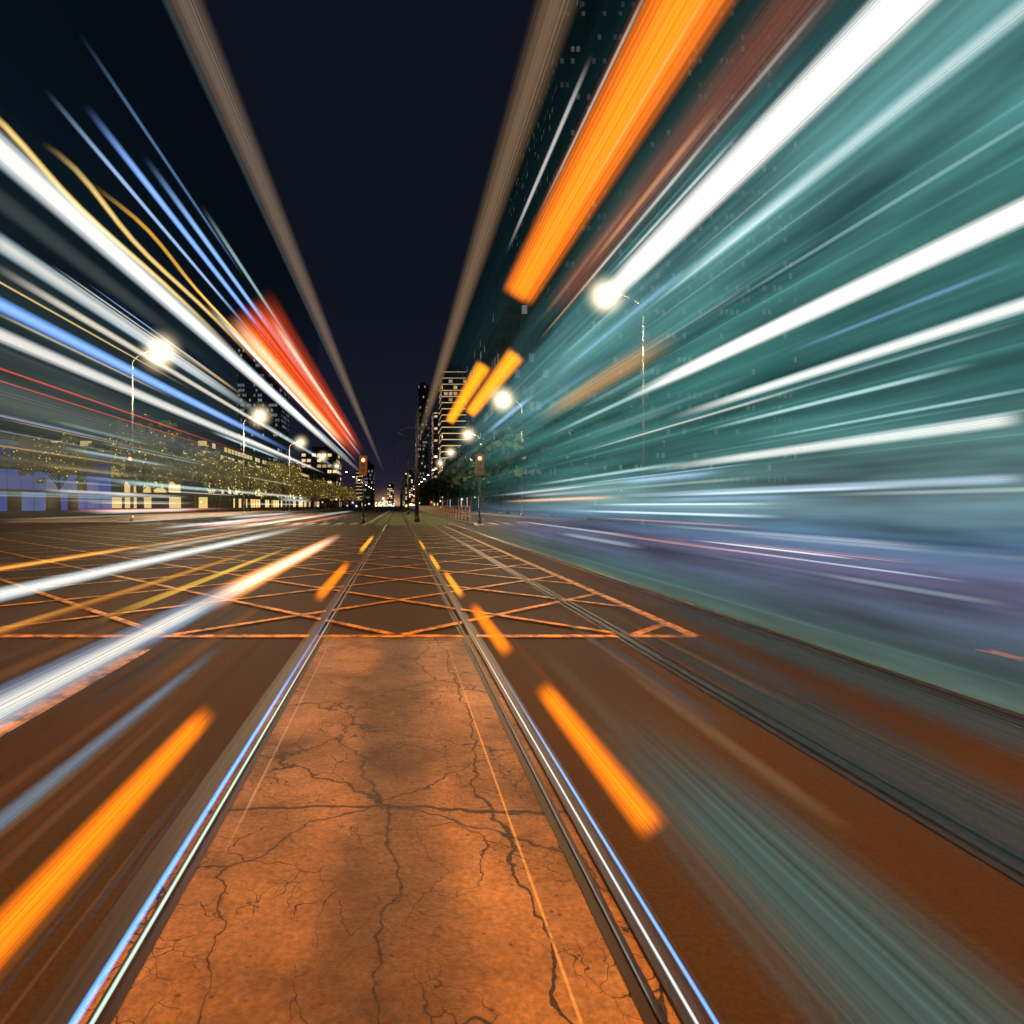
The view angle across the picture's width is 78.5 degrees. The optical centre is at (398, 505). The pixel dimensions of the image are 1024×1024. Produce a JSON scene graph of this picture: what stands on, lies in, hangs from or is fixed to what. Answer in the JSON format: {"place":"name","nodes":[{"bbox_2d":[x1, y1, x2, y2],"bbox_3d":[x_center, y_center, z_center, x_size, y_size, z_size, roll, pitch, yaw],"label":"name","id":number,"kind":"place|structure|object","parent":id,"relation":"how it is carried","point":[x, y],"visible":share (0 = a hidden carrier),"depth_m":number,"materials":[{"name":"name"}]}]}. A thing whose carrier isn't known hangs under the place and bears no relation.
{"place":"outdoors","nodes":[
{"label":"outdoors","id":0,"kind":"place"},
{"bbox_2d":[0,434,111,511],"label":"blue building","id":1,"kind":"structure","parent":0,"point":[92,492],"depth_m":128.85,"materials":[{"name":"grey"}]},
{"bbox_2d":[0,0,313,496],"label":"light veil","id":2,"kind":"object","parent":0,"point":[115,129],"visible":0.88,"depth_m":17.45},
{"bbox_2d":[237,331,288,465],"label":"building","id":3,"kind":"structure","parent":0,"point":[266,435],"depth_m":420.00,"materials":[{"name":"grey concrete"}]},
{"bbox_2d":[0,506,540,523],"bbox_3d":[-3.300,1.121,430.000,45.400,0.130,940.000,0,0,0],"label":"sidewalk pavement","id":4,"kind":"structure","parent":0,"point":[115,520],"depth_m":54.52,"materials":[{"name":"grey concrete"}]},
{"bbox_2d":[0,0,542,505],"label":"sky","id":5,"kind":"structure","parent":0,"point":[377,128],"materials":[{"name":"black"}]},
{"bbox_2d":[301,447,341,507],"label":"building","id":6,"kind":"structure","parent":0,"point":[319,467],"depth_m":380.00,"materials":[{"name":"grey concrete"}]},
{"bbox_2d":[356,471,361,506],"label":"building","id":7,"kind":"structure","parent":0,"point":[359,491],"depth_m":700.00,"materials":[{"name":"grey"}]},
{"bbox_2d":[74,637,681,1023],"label":"concrete track bed","id":8,"kind":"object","parent":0,"point":[384,847],"depth_m":1.92,"materials":[{"name":"concrete"}]},
{"bbox_2d":[387,483,393,505],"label":"building","id":9,"kind":"structure","parent":0,"point":[390,494],"depth_m":1150.00,"materials":[{"name":"grey"}]},
{"bbox_2d":[431,409,438,505],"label":"building","id":10,"kind":"structure","parent":0,"point":[435,450],"depth_m":520.00,"materials":[{"name":"grey"}]},
{"bbox_2d":[0,506,1023,1023],"bbox_3d":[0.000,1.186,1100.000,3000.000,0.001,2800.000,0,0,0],"label":"ground","id":11,"kind":"structure","parent":0,"point":[74,766],"depth_m":3.33,"materials":[{"name":"brown asphalt"}]},
{"bbox_2d":[0,434,103,515],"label":"lit tree","id":12,"kind":"object","parent":11,"relation":"on","point":[59,451],"visible":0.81,"depth_m":71.39,"materials":[{"name":"green plant"}]},
{"bbox_2d":[126,454,134,521],"bbox_3d":[-17.600,-1.089,40.390,0.540,4.550,0.460,0,0,0],"label":"street light pole","id":13,"kind":"object","parent":11,"relation":"on","point":[130,469],"visible":0.46,"depth_m":40.45,"materials":[{"name":"grey metal"}]},
{"bbox_2d":[131,393,134,520],"bbox_3d":[-17.507,-4.869,43.000,2.527,12.110,0.380,0,0,0],"label":"street lamp","id":14,"kind":"object","parent":11,"relation":"on","point":[133,517],"visible":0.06,"depth_m":42.94,"materials":[{"name":"silver metal"}]},
{"bbox_2d":[88,415,185,516],"bbox_3d":[-24.667,-3.790,58.656,7.273,9.967,8.122,0,0,0],"label":"lit tree","id":15,"kind":"object","parent":11,"relation":"on","point":[139,426],"visible":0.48,"depth_m":58.49,"materials":[{"name":"green plant"}]},
{"bbox_2d":[104,455,171,512],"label":"lit tree","id":16,"kind":"object","parent":11,"relation":"on","point":[153,485],"visible":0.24,"depth_m":95.69,"materials":[{"name":"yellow plant"}]},
{"bbox_2d":[32,437,310,509],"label":"building","id":17,"kind":"structure","parent":11,"relation":"on","point":[173,496],"depth_m":150.00,"materials":[{"name":"grey"}]},
{"bbox_2d":[161,437,226,514],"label":"lit tree","id":18,"kind":"object","parent":11,"relation":"on","point":[194,458],"visible":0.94,"depth_m":71.40,"materials":[{"name":"green plant"}]},
{"bbox_2d":[193,466,239,511],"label":"lit tree","id":19,"kind":"object","parent":11,"relation":"on","point":[211,487],"visible":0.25,"depth_m":121.70,"materials":[{"name":"yellow plant"}]},
{"bbox_2d":[193,451,254,512],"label":"lit tree","id":20,"kind":"object","parent":11,"relation":"on","point":[232,467],"visible":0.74,"depth_m":84.62,"materials":[{"name":"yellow plant"}]},
{"bbox_2d":[226,480,253,510],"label":"lit tree","id":21,"kind":"object","parent":11,"relation":"on","point":[235,486],"visible":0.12,"depth_m":143.94,"materials":[{"name":"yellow plant"}]},
{"bbox_2d":[229,480,261,509],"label":"lit tree","id":22,"kind":"object","parent":11,"relation":"on","point":[245,492],"visible":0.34,"depth_m":160.87,"materials":[{"name":"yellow plant"}]},
{"bbox_2d":[242,415,263,513],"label":"street lamp","id":23,"kind":"object","parent":11,"relation":"on","point":[243,512],"visible":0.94,"depth_m":73.92,"materials":[{"name":"silver metal"}]},
{"bbox_2d":[231,461,275,511],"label":"lit tree","id":24,"kind":"object","parent":11,"relation":"on","point":[249,475],"visible":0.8,"depth_m":100.18,"materials":[{"name":"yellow plant"}]},
{"bbox_2d":[0,508,541,736],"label":"road lane markings","id":25,"kind":"object","parent":11,"relation":"on","point":[14,721],"depth_m":3.97,"materials":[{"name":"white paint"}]},
{"bbox_2d":[257,484,288,509],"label":"lit tree","id":26,"kind":"object","parent":11,"relation":"on","point":[275,493],"visible":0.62,"depth_m":182.15,"materials":[{"name":"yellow plant"}]},
{"bbox_2d":[253,461,293,510],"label":"lit tree","id":27,"kind":"object","parent":11,"relation":"on","point":[277,473],"visible":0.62,"depth_m":113.26,"materials":[{"name":"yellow plant"}]},
{"bbox_2d":[266,461,301,510],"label":"lit tree","id":28,"kind":"object","parent":11,"relation":"on","point":[294,470],"visible":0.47,"depth_m":122.38,"materials":[{"name":"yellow plant"}]},
{"bbox_2d":[270,476,305,509],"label":"lit tree","id":29,"kind":"object","parent":11,"relation":"on","point":[294,488],"visible":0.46,"depth_m":136.41,"materials":[{"name":"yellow plant"}]},
{"bbox_2d":[288,442,302,511],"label":"street lamp","id":30,"kind":"object","parent":11,"relation":"on","point":[289,474],"visible":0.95,"depth_m":104.94,"materials":[{"name":"silver metal"}]},
{"bbox_2d":[290,475,314,509],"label":"lit tree","id":31,"kind":"object","parent":11,"relation":"on","point":[307,485],"visible":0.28,"depth_m":150.96,"materials":[{"name":"yellow plant"}]},
{"bbox_2d":[293,478,321,509],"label":"lit tree","id":32,"kind":"object","parent":11,"relation":"on","point":[316,485],"visible":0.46,"depth_m":161.49,"materials":[{"name":"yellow plant"}]},
{"bbox_2d":[301,494,317,507],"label":"lit tree","id":33,"kind":"object","parent":11,"relation":"on","point":[303,498],"visible":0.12,"depth_m":272.05,"materials":[{"name":"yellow plant"}]},
{"bbox_2d":[302,479,328,508],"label":"lit tree","id":34,"kind":"object","parent":11,"relation":"on","point":[324,491],"visible":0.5,"depth_m":176.91,"materials":[{"name":"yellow plant"}]},
{"bbox_2d":[314,482,335,508],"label":"lit tree","id":35,"kind":"object","parent":11,"relation":"on","point":[327,496],"visible":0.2,"depth_m":203.28,"materials":[{"name":"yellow plant"}]},
{"bbox_2d":[316,478,336,508],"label":"lit tree","id":36,"kind":"object","parent":11,"relation":"on","point":[331,487],"visible":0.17,"depth_m":189.13,"materials":[{"name":"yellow plant"}]},
{"bbox_2d":[323,486,342,507],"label":"lit tree","id":37,"kind":"object","parent":11,"relation":"on","point":[334,498],"visible":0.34,"depth_m":229.88,"materials":[{"name":"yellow plant"}]},
{"bbox_2d":[329,465,337,508],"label":"street lamp","id":38,"kind":"object","parent":11,"relation":"on","point":[329,486],"visible":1,"depth_m":166.93,"materials":[{"name":"silver metal"}]},
{"bbox_2d":[128,506,542,524],"bbox_3d":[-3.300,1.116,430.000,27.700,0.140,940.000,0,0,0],"label":"kerbs","id":39,"kind":"structure","parent":11,"relation":"on","point":[368,523],"depth_m":54.52,"materials":[{"name":"grey concrete"}]},
{"bbox_2d":[328,480,343,508],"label":"lit tree","id":40,"kind":"object","parent":11,"relation":"on","point":[337,490],"visible":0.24,"depth_m":215.02,"materials":[{"name":"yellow plant"}]},
{"bbox_2d":[326,486,346,507],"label":"lit tree","id":41,"kind":"object","parent":11,"relation":"on","point":[338,494],"visible":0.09,"depth_m":242.62,"materials":[{"name":"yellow plant"}]},
{"bbox_2d":[340,472,342,508],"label":"street lamp","id":42,"kind":"object","parent":11,"relation":"on","point":[340,490],"visible":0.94,"depth_m":197.94,"materials":[{"name":"silver metal"}]},
{"bbox_2d":[338,482,352,507],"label":"lit tree","id":43,"kind":"object","parent":11,"relation":"on","point":[347,489],"visible":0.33,"depth_m":254.34,"materials":[{"name":"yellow plant"}]},
{"bbox_2d":[337,486,354,507],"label":"lit tree","id":44,"kind":"object","parent":11,"relation":"on","point":[345,495],"visible":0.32,"depth_m":266.88,"materials":[{"name":"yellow plant"}]},
{"bbox_2d":[339,492,355,507],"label":"lit tree","id":45,"kind":"object","parent":11,"relation":"on","point":[348,497],"visible":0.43,"depth_m":281.37,"materials":[{"name":"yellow plant"}]},
{"bbox_2d":[0,526,699,636],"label":"yellow box marking","id":46,"kind":"object","parent":11,"relation":"on","point":[620,603],"visible":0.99,"depth_m":8.02,"materials":[{"name":"paint"}]},
{"bbox_2d":[359,456,366,522],"bbox_3d":[-2.350,-1.089,41.390,0.540,4.550,0.460,0,0,0],"label":"traffic signal","id":47,"kind":"object","parent":11,"relation":"on","point":[362,466],"visible":0.95,"depth_m":41.34,"materials":[{"name":"grey metal"}]},
{"bbox_2d":[364,461,374,506],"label":"building","id":48,"kind":"structure","parent":11,"relation":"on","point":[369,480],"depth_m":560.00,"materials":[{"name":"grey"}]},
{"bbox_2d":[405,470,413,505],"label":"building","id":49,"kind":"structure","parent":11,"relation":"on","point":[411,492],"depth_m":1000.00,"materials":[{"name":"grey concrete"}]},
{"bbox_2d":[372,506,466,524],"bbox_3d":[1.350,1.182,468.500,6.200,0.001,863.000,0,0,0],"label":"track grass","id":50,"kind":"structure","parent":11,"relation":"on","point":[397,517],"depth_m":52.25,"materials":[{"name":"green plant"}]},
{"bbox_2d":[398,479,406,509],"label":"catenary mast","id":51,"kind":"object","parent":50,"relation":"on","point":[403,493],"visible":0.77,"depth_m":157.91,"materials":[{"name":"grey metal"}]},
{"bbox_2d":[399,471,410,511],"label":"catenary mast","id":52,"kind":"object","parent":50,"relation":"on","point":[404,492],"visible":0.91,"depth_m":119.95,"materials":[{"name":"grey metal"}]},
{"bbox_2d":[398,455,418,513],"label":"catenary mast","id":53,"kind":"object","parent":50,"relation":"on","point":[408,511],"visible":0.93,"depth_m":81.92,"materials":[{"name":"grey metal"}]},
{"bbox_2d":[395,410,437,521],"bbox_3d":[1.345,-2.814,44.000,3.099,8.000,0.400,0,0,0],"label":"catenary mast","id":54,"kind":"object","parent":50,"relation":"on","point":[416,517],"visible":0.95,"depth_m":43.92,"materials":[{"name":"grey metal"}]},
{"bbox_2d":[418,383,428,506],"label":"building","id":55,"kind":"structure","parent":11,"relation":"on","point":[423,433],"depth_m":600.00,"materials":[{"name":"grey"}]},
{"bbox_2d":[420,492,437,507],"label":"tree","id":56,"kind":"object","parent":11,"relation":"on","point":[424,497],"visible":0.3,"depth_m":266.65,"materials":[{"name":"green plant"}]},
{"bbox_2d":[424,478,437,507],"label":"tree","id":57,"kind":"object","parent":11,"relation":"on","point":[425,489],"visible":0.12,"depth_m":224.85,"materials":[{"name":"green plant"}]},
{"bbox_2d":[426,486,442,507],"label":"tree","id":58,"kind":"object","parent":11,"relation":"on","point":[431,493],"visible":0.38,"depth_m":235.00,"materials":[{"name":"green plant"}]},
{"bbox_2d":[430,478,444,508],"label":"tree","id":59,"kind":"object","parent":11,"relation":"on","point":[437,492],"visible":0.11,"depth_m":191.80,"materials":[{"name":"green plant"}]},
{"bbox_2d":[409,506,469,520],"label":"fence","id":60,"kind":"object","parent":11,"relation":"on","point":[433,508],"visible":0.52,"depth_m":61.96,"materials":[{"name":"brown metal"}]},
{"bbox_2d":[427,478,451,505],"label":"tree","id":61,"kind":"object","parent":11,"relation":"on","point":[429,483],"visible":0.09,"depth_m":211.63,"materials":[{"name":"green plant"}]},
{"bbox_2d":[431,476,456,499],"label":"tree","id":62,"kind":"object","parent":11,"relation":"on","point":[442,489],"visible":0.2,"depth_m":179.80,"materials":[{"name":"green plant"}]},
{"bbox_2d":[434,471,458,508],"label":"tree","id":63,"kind":"object","parent":11,"relation":"on","point":[436,483],"visible":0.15,"depth_m":169.27,"materials":[{"name":"green plant"}]},
{"bbox_2d":[436,467,464,509],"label":"tree","id":64,"kind":"object","parent":11,"relation":"on","point":[448,477],"visible":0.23,"depth_m":145.65,"materials":[{"name":"green plant"}]},
{"bbox_2d":[439,375,465,506],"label":"building","id":65,"kind":"structure","parent":11,"relation":"on","point":[452,437],"depth_m":380.00,"materials":[{"name":"grey"}]},
{"bbox_2d":[437,471,469,509],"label":"tree","id":66,"kind":"object","parent":11,"relation":"on","point":[442,482],"visible":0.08,"depth_m":157.87,"materials":[{"name":"green plant"}]},
{"bbox_2d":[442,444,465,508],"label":"building","id":67,"kind":"structure","parent":11,"relation":"on","point":[453,456],"depth_m":225.96,"materials":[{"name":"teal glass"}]},
{"bbox_2d":[449,452,460,510],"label":"street lamp","id":68,"kind":"object","parent":11,"relation":"on","point":[460,484],"visible":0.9,"depth_m":124.42,"materials":[{"name":"silver metal"}]},
{"bbox_2d":[447,479,484,509],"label":"tree","id":69,"kind":"object","parent":11,"relation":"on","point":[458,488],"visible":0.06,"depth_m":135.46,"materials":[{"name":"green plant"}]},
{"bbox_2d":[445,450,491,510],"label":"tree","id":70,"kind":"object","parent":11,"relation":"on","point":[458,457],"visible":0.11,"depth_m":124.26,"materials":[{"name":"green plant"}]},
{"bbox_2d":[465,434,481,512],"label":"street lamp","id":71,"kind":"object","parent":11,"relation":"on","point":[480,484],"visible":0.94,"depth_m":93.44,"materials":[{"name":"silver metal"}]},
{"bbox_2d":[445,463,503,510],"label":"tree","id":72,"kind":"object","parent":11,"relation":"on","point":[456,478],"visible":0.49,"depth_m":113.46,"materials":[{"name":"green plant"}]},
{"bbox_2d":[476,454,483,523],"bbox_3d":[5.300,-1.089,39.890,0.540,4.550,0.460,0,0,0],"label":"traffic signal","id":73,"kind":"object","parent":11,"relation":"on","point":[479,464],"visible":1,"depth_m":39.84,"materials":[{"name":"grey metal"}]},
{"bbox_2d":[458,465,501,511],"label":"tree","id":74,"kind":"object","parent":11,"relation":"on","point":[476,479],"visible":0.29,"depth_m":102.73,"materials":[{"name":"green plant"}]},
{"bbox_2d":[462,438,525,512],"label":"tree","id":75,"kind":"object","parent":11,"relation":"on","point":[469,468],"visible":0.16,"depth_m":92.83,"materials":[{"name":"green plant"}]},
{"bbox_2d":[465,425,527,513],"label":"tree","id":76,"kind":"object","parent":11,"relation":"on","point":[493,465],"visible":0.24,"depth_m":79.60,"materials":[{"name":"green plant"}]},
{"bbox_2d":[466,394,543,510],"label":"building","id":77,"kind":"structure","parent":11,"relation":"on","point":[482,422],"depth_m":133.81,"materials":[{"name":"grey concrete"}]},
{"bbox_2d":[476,428,537,514],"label":"tree","id":78,"kind":"object","parent":11,"relation":"on","point":[503,452],"visible":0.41,"depth_m":70.50,"materials":[{"name":"green plant"}]},
{"bbox_2d":[504,425,531,463],"bbox_3d":[14.158,-3.871,46.679,9.301,10.133,11.143,0,0,-32],"label":"tree","id":79,"kind":"object","parent":11,"relation":"on","point":[509,457],"visible":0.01,"depth_m":49.44,"materials":[{"name":"green plant"}]},
{"bbox_2d":[520,457,523,515],"bbox_3d":[11.507,-4.869,62.500,2.527,12.110,0.380,0,0,0],"label":"street lamp","id":80,"kind":"object","parent":11,"relation":"on","point":[521,513],"visible":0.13,"depth_m":62.42,"materials":[{"name":"silver metal"}]},
{"bbox_2d":[505,436,539,477],"bbox_3d":[14.874,-3.475,59.507,8.008,9.336,7.878,0,0,32],"label":"tree","id":81,"kind":"object","parent":11,"relation":"on","point":[524,454],"visible":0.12,"depth_m":60.67,"materials":[{"name":"green plant"}]},
{"bbox_2d":[30,508,1023,1023],"bbox_3d":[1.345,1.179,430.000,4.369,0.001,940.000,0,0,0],"label":"rail grooves","id":82,"kind":"object","parent":11,"relation":"on","point":[620,960],"depth_m":2.15,"materials":[{"name":"black"}]},
{"bbox_2d":[45,506,1023,1023],"bbox_3d":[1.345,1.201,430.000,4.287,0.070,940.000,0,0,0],"label":"tram rails","id":83,"kind":"object","parent":11,"relation":"on","point":[113,940],"visible":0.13,"depth_m":2.32,"materials":[{"name":"metal"}]},
{"bbox_2d":[442,0,1023,712],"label":"light veil","id":84,"kind":"object","parent":11,"relation":"on","point":[870,508],"visible":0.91,"depth_m":5.42,"materials":[{"name":"teal"}]},
{"bbox_2d":[667,633,1023,1023],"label":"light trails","id":85,"kind":"object","parent":11,"relation":"on","point":[864,959],"visible":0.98,"depth_m":1.94,"materials":[{"name":"teal"}]},
{"bbox_2d":[0,0,1023,959],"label":"light trails","id":86,"kind":"object","parent":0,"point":[668,32],"visible":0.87,"depth_m":5.49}
]}

